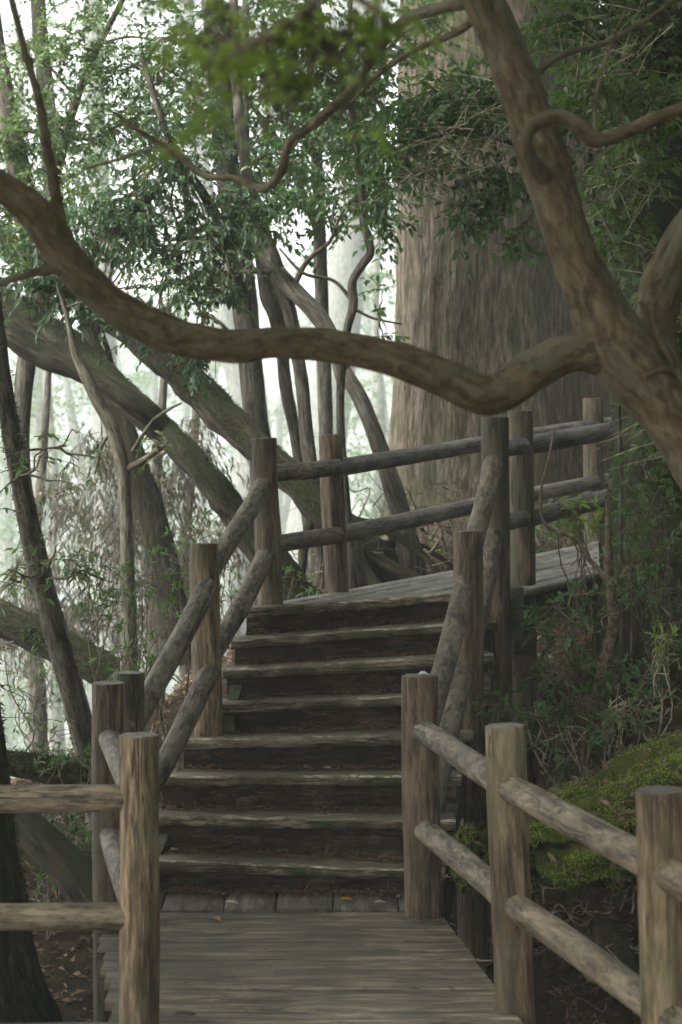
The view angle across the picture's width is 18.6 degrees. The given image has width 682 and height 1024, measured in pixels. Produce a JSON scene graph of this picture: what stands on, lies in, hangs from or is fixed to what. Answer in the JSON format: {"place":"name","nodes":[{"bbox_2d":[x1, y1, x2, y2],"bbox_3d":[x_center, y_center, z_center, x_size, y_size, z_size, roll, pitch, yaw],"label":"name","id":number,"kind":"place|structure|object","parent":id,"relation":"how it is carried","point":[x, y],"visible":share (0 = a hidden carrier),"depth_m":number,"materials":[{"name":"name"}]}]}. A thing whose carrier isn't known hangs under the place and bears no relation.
{"place":"outdoors","nodes":[
{"label":"outdoors","id":0,"kind":"place"},
{"bbox_2d":[0,0,604,739],"label":"sky","id":1,"kind":"structure","parent":0,"point":[270,369],"materials":[{"name":"white"}]},
{"bbox_2d":[14,487,681,1023],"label":"ground","id":2,"kind":"structure","parent":0,"point":[82,961],"depth_m":9.50,"materials":[{"name":"soil"}]},
{"bbox_2d":[0,641,69,784],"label":"shrub","id":3,"kind":"object","parent":2,"relation":"on","point":[43,673],"visible":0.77,"depth_m":11.59,"materials":[{"name":"green plant"}]},
{"bbox_2d":[0,662,92,1022],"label":"mossy tree","id":4,"kind":"object","parent":2,"relation":"on","point":[62,861],"visible":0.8,"depth_m":7.51,"materials":[{"name":"brown plant"}]},
{"bbox_2d":[6,745,91,784],"bbox_3d":[-1.612,1.257,10.448,0.978,0.306,0.219,0,2,0],"label":"mossy log","id":5,"kind":"object","parent":2,"relation":"on","point":[21,763],"visible":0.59,"depth_m":10.39,"materials":[{"name":"green plant"}]},
{"bbox_2d":[0,297,116,755],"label":"pale tree","id":6,"kind":"object","parent":2,"relation":"on","point":[55,714],"visible":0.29,"depth_m":43.72,"materials":[{"name":"grey plant"}]},
{"bbox_2d":[31,812,91,940],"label":"shrub","id":7,"kind":"object","parent":2,"relation":"on","point":[73,829],"visible":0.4,"depth_m":9.66,"materials":[{"name":"green plant"}]},
{"bbox_2d":[33,739,91,899],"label":"shrub","id":8,"kind":"object","parent":2,"relation":"on","point":[60,753],"visible":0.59,"depth_m":10.03,"materials":[{"name":"green plant"}]},
{"bbox_2d":[0,208,135,835],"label":"slender tree","id":9,"kind":"object","parent":2,"relation":"on","point":[38,563],"visible":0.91,"depth_m":10.76,"materials":[{"name":"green plant"}]},
{"bbox_2d":[0,597,144,684],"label":"mossy log","id":10,"kind":"object","parent":2,"relation":"on","point":[19,626],"visible":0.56,"depth_m":12.63,"materials":[{"name":"green plant"}]},
{"bbox_2d":[0,371,145,752],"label":"withered tree","id":11,"kind":"object","parent":2,"relation":"on","point":[31,666],"visible":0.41,"depth_m":18.04,"materials":[{"name":"grey plant"}]},
{"bbox_2d":[5,0,187,656],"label":"pale tree","id":12,"kind":"object","parent":2,"relation":"on","point":[91,36],"visible":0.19,"depth_m":53.93,"materials":[{"name":"grey plant"}]},
{"bbox_2d":[29,0,195,665],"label":"leaning tree","id":13,"kind":"object","parent":2,"relation":"on","point":[150,513],"visible":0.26,"depth_m":15.34,"materials":[{"name":"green plant"}]},
{"bbox_2d":[38,545,189,732],"bbox_3d":[-1.096,0.996,10.706,0.690,1.654,0.789,1,2,35],"label":"shrub","id":14,"kind":"object","parent":2,"relation":"on","point":[166,575],"visible":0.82,"depth_m":10.60,"materials":[{"name":"green plant"}]},
{"bbox_2d":[56,265,201,670],"bbox_3d":[-1.258,0.072,12.442,0.781,3.065,0.401,1,2,22],"label":"broken snag","id":15,"kind":"object","parent":2,"relation":"on","point":[113,436],"visible":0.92,"depth_m":12.37,"materials":[{"name":"brown plant"}]},
{"bbox_2d":[0,0,262,727],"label":"leafy tree","id":16,"kind":"object","parent":2,"relation":"on","point":[16,147],"visible":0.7,"depth_m":13.89,"materials":[{"name":"green plant"}]},
{"bbox_2d":[28,304,250,698],"bbox_3d":[-1.569,0.654,16.985,1.984,4.768,1.293,0,2,0],"label":"withered tree","id":17,"kind":"object","parent":2,"relation":"on","point":[158,473],"visible":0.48,"depth_m":16.99,"materials":[{"name":"grey plant"}]},
{"bbox_2d":[0,56,304,399],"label":"leafy tree","id":18,"kind":"object","parent":2,"relation":"on","point":[188,182],"visible":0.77,"depth_m":12.66,"materials":[{"name":"green plant"}]},
{"bbox_2d":[0,208,322,600],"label":"leaning tree","id":19,"kind":"object","parent":2,"relation":"on","point":[49,351],"visible":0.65,"depth_m":13.43,"materials":[{"name":"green plant"}]},
{"bbox_2d":[74,0,250,654],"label":"pale tree","id":20,"kind":"object","parent":2,"relation":"on","point":[223,314],"visible":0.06,"depth_m":54.64,"materials":[{"name":"grey plant"}]},
{"bbox_2d":[91,322,249,709],"bbox_3d":[-1.442,0.775,18.524,1.951,4.968,1.349,0,2,0],"label":"withered tree","id":21,"kind":"object","parent":2,"relation":"on","point":[183,670],"visible":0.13,"depth_m":18.61,"materials":[{"name":"grey plant"}]},
{"bbox_2d":[132,508,221,799],"bbox_3d":[-0.876,0.763,11.058,0.441,1.571,0.809,1,2,26],"label":"shrub","id":22,"kind":"object","parent":2,"relation":"on","point":[185,543],"visible":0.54,"depth_m":11.05,"materials":[{"name":"green plant"}]},
{"bbox_2d":[83,0,331,604],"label":"slender tree","id":23,"kind":"object","parent":2,"relation":"on","point":[252,388],"visible":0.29,"depth_m":15.25,"materials":[{"name":"green plant"}]},
{"bbox_2d":[0,76,452,587],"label":"leaning tree","id":24,"kind":"object","parent":2,"relation":"on","point":[221,413],"visible":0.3,"depth_m":14.06,"materials":[{"name":"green plant"}]},
{"bbox_2d":[144,1,308,578],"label":"slender tree","id":25,"kind":"object","parent":2,"relation":"on","point":[270,302],"visible":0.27,"depth_m":14.74,"materials":[{"name":"brown plant"}]},
{"bbox_2d":[0,891,522,1023],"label":"deck","id":26,"kind":"structure","parent":2,"relation":"on","point":[406,967],"depth_m":7.57,"materials":[{"name":"grey wood"}]},
{"bbox_2d":[0,681,159,1023],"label":"log railing","id":27,"kind":"object","parent":26,"relation":"attached to","point":[118,797],"visible":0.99,"depth_m":6.63,"materials":[{"name":"brown wood"}]},
{"bbox_2d":[172,1011,195,1014],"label":"fallen leaf","id":28,"kind":"object","parent":26,"relation":"on","point":[184,1012],"visible":1,"depth_m":6.90,"materials":[{"name":"brown plant"}]},
{"bbox_2d":[159,615,490,1023],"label":"stair litter","id":29,"kind":"object","parent":26,"relation":"on","point":[373,892],"visible":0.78,"depth_m":9.07,"materials":[{"name":"brown plant"}]},
{"bbox_2d":[159,590,496,923],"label":"timber staircase","id":30,"kind":"structure","parent":26,"relation":"on","point":[371,833],"depth_m":9.32,"materials":[{"name":"brown wood"}]},
{"bbox_2d":[113,437,282,794],"bbox_3d":[-0.619,0.973,9.373,0.178,2.617,1.988,1,2,16],"label":"stair railing","id":31,"kind":"object","parent":30,"relation":"attached to","point":[204,631],"visible":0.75,"depth_m":9.39,"materials":[{"name":"brown wood"}]},
{"bbox_2d":[431,417,512,972],"bbox_3d":[0.543,0.874,9.341,0.172,2.618,1.977,1,2,14],"label":"stair railing","id":32,"kind":"object","parent":30,"relation":"attached to","point":[481,560],"visible":0.7,"depth_m":9.49,"materials":[{"name":"brown wood"}]},
{"bbox_2d":[339,897,352,899],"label":"fallen leaf","id":33,"kind":"object","parent":26,"relation":"on","point":[345,898],"visible":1,"depth_m":8.57,"materials":[{"name":"orange plant"}]},
{"bbox_2d":[401,673,681,1023],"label":"log railing","id":34,"kind":"object","parent":26,"relation":"attached to","point":[649,855],"visible":0.96,"depth_m":6.89,"materials":[{"name":"brown wood"}]},
{"bbox_2d":[219,559,320,664],"bbox_3d":[-0.408,0.673,12.047,0.840,0.947,0.315,-2,3,-41],"label":"shrub","id":35,"kind":"object","parent":2,"relation":"on","point":[287,569],"visible":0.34,"depth_m":12.14,"materials":[{"name":"green plant"}]},
{"bbox_2d":[116,201,426,575],"bbox_3d":[-0.582,-0.650,13.853,2.258,3.110,0.893,1,2,33],"label":"slender tree","id":36,"kind":"object","parent":2,"relation":"on","point":[395,494],"visible":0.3,"depth_m":13.75,"materials":[{"name":"green plant"}]},
{"bbox_2d":[0,7,604,782],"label":"distant wood","id":37,"kind":"object","parent":2,"relation":"on","point":[142,379],"visible":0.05,"depth_m":96.98,"materials":[{"name":"white plant"}]},
{"bbox_2d":[209,0,423,592],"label":"slender tree","id":38,"kind":"object","parent":2,"relation":"on","point":[267,246],"visible":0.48,"depth_m":13.98,"materials":[{"name":"green plant"}]},
{"bbox_2d":[250,0,396,563],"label":"pale tree","id":39,"kind":"object","parent":2,"relation":"on","point":[341,252],"visible":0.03,"depth_m":61.76,"materials":[{"name":"white plant"}]},
{"bbox_2d":[181,0,480,434],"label":"leafy tree","id":40,"kind":"object","parent":2,"relation":"on","point":[324,397],"visible":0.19,"depth_m":16.00,"materials":[{"name":"green plant"}]},
{"bbox_2d":[0,0,681,489],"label":"crooked tree","id":41,"kind":"object","parent":2,"relation":"on","point":[620,350],"visible":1,"depth_m":4.86,"materials":[{"name":"brown plant"}]},
{"bbox_2d":[290,100,396,518],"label":"pale tree","id":42,"kind":"object","parent":2,"relation":"on","point":[381,404],"visible":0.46,"depth_m":51.99,"materials":[{"name":"white plant"}]},
{"bbox_2d":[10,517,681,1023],"bbox_3d":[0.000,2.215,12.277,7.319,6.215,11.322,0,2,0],"label":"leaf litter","id":43,"kind":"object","parent":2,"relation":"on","point":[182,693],"visible":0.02,"depth_m":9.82,"materials":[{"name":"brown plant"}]},
{"bbox_2d":[476,871,638,1023],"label":"dead twigs","id":44,"kind":"object","parent":43,"relation":"on","point":[569,914],"visible":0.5,"depth_m":7.68,"materials":[{"name":"brown wood"}]},
{"bbox_2d":[579,902,639,978],"bbox_3d":[1.003,1.567,7.660,0.249,0.272,0.234,0,2,0],"label":"rock","id":45,"kind":"object","parent":43,"relation":"on","point":[606,931],"visible":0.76,"depth_m":7.61,"materials":[{"name":"grey stone"}]},
{"bbox_2d":[253,1,445,588],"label":"twisted tree","id":46,"kind":"object","parent":2,"relation":"on","point":[363,206],"visible":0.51,"depth_m":13.22,"materials":[{"name":"green plant"}]},
{"bbox_2d":[287,445,475,590],"bbox_3d":[0.493,0.243,13.905,2.171,1.388,2.133,0,2,0],"label":"root tangle","id":47,"kind":"object","parent":2,"relation":"on","point":[442,528],"visible":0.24,"depth_m":13.96,"materials":[{"name":"brown plant"}]},
{"bbox_2d":[283,541,601,657],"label":"boardwalk","id":48,"kind":"structure","parent":2,"relation":"on","point":[551,577],"depth_m":10.91,"materials":[{"name":"grey wood"}]},
{"bbox_2d":[277,398,611,592],"bbox_3d":[1.418,0.075,13.216,0.178,1.754,6.949,1,2,31],"label":"log railing","id":49,"kind":"object","parent":48,"relation":"attached to","point":[332,467],"visible":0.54,"depth_m":11.11,"materials":[{"name":"brown wood"}]},
{"bbox_2d":[508,410,614,785],"bbox_3d":[1.322,0.555,11.299,0.245,2.323,2.418,1,2,31],"label":"log railing","id":50,"kind":"object","parent":48,"relation":"attached to","point":[525,443],"visible":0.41,"depth_m":10.69,"materials":[{"name":"brown wood"}]},
{"bbox_2d":[444,819,488,898],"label":"shrub","id":51,"kind":"object","parent":2,"relation":"on","point":[470,837],"visible":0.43,"depth_m":8.65,"materials":[{"name":"green plant"}]},
{"bbox_2d":[352,0,606,279],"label":"leafy tree","id":52,"kind":"object","parent":2,"relation":"on","point":[446,105],"visible":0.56,"depth_m":11.48,"materials":[{"name":"green plant"}]},
{"bbox_2d":[379,0,614,557],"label":"giant cedar","id":53,"kind":"object","parent":2,"relation":"on","point":[490,318],"visible":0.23,"depth_m":16.77,"materials":[{"name":"brown plant"}]},
{"bbox_2d":[427,498,583,559],"bbox_3d":[1.311,0.205,14.710,1.730,0.599,0.997,-1,2,-32],"label":"shrub","id":54,"kind":"object","parent":2,"relation":"on","point":[549,533],"visible":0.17,"depth_m":14.55,"materials":[{"name":"green plant"}]},
{"bbox_2d":[468,683,543,941],"bbox_3d":[0.721,1.463,9.477,0.307,1.361,0.375,-1,2,-25],"label":"shrub","id":55,"kind":"object","parent":2,"relation":"on","point":[517,709],"visible":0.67,"depth_m":9.43,"materials":[{"name":"green plant"}]},
{"bbox_2d":[483,800,635,893],"bbox_3d":[0.885,1.284,8.044,0.698,0.320,0.696,-1,2,-36],"label":"mossy boulder","id":56,"kind":"object","parent":2,"relation":"on","point":[556,857],"visible":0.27,"depth_m":7.79,"materials":[{"name":"green plant"}]},
{"bbox_2d":[510,571,633,787],"bbox_3d":[1.077,0.968,9.954,0.582,1.378,0.535,1,2,37],"label":"shrub","id":57,"kind":"object","parent":2,"relation":"on","point":[606,679],"visible":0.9,"depth_m":9.92,"materials":[{"name":"green plant"}]},
{"bbox_2d":[539,493,610,748],"bbox_3d":[1.268,0.571,10.749,0.365,1.339,0.412,-1,2,-36],"label":"sapling","id":58,"kind":"object","parent":2,"relation":"on","point":[598,517],"visible":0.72,"depth_m":10.70,"materials":[{"name":"green plant"}]},
{"bbox_2d":[539,428,619,778],"bbox_3d":[1.159,0.668,10.299,0.430,2.162,0.152,1,2,35],"label":"bare stem","id":59,"kind":"object","parent":2,"relation":"on","point":[611,636],"visible":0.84,"depth_m":10.20,"materials":[{"name":"brown plant"}]},
{"bbox_2d":[492,592,681,767],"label":"dead twigs","id":60,"kind":"object","parent":2,"relation":"on","point":[615,686],"visible":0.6,"depth_m":9.82,"materials":[{"name":"brown wood"}]},
{"bbox_2d":[493,0,681,709],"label":"mossy tree","id":61,"kind":"object","parent":2,"relation":"on","point":[645,76],"visible":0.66,"depth_m":10.11,"materials":[{"name":"green plant"}]},
{"bbox_2d":[495,638,681,785],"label":"shrub","id":62,"kind":"object","parent":2,"relation":"on","point":[596,741],"visible":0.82,"depth_m":9.43,"materials":[{"name":"green plant"}]},
{"bbox_2d":[529,726,681,890],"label":"mossy boulder","id":63,"kind":"object","parent":2,"relation":"on","point":[607,793],"visible":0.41,"depth_m":8.16,"materials":[{"name":"green plant"}]},
{"bbox_2d":[607,0,626,749],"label":"bare stem","id":64,"kind":"object","parent":2,"relation":"on","point":[622,634],"visible":0.4,"depth_m":10.30,"materials":[{"name":"brown plant"}]},
{"bbox_2d":[601,696,660,911],"bbox_3d":[1.252,1.284,9.074,0.262,0.975,0.200,0,2,0],"label":"shrub","id":65,"kind":"object","parent":2,"relation":"on","point":[610,716],"visible":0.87,"depth_m":9.04,"materials":[{"name":"green plant"}]},
{"bbox_2d":[593,459,681,713],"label":"shrub","id":66,"kind":"object","parent":2,"relation":"on","point":[644,574],"visible":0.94,"depth_m":10.05,"materials":[{"name":"green plant"}]},
{"bbox_2d":[643,622,681,737],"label":"sapling","id":67,"kind":"object","parent":2,"relation":"on","point":[659,648],"visible":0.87,"depth_m":9.61,"materials":[{"name":"green plant"}]}
]}

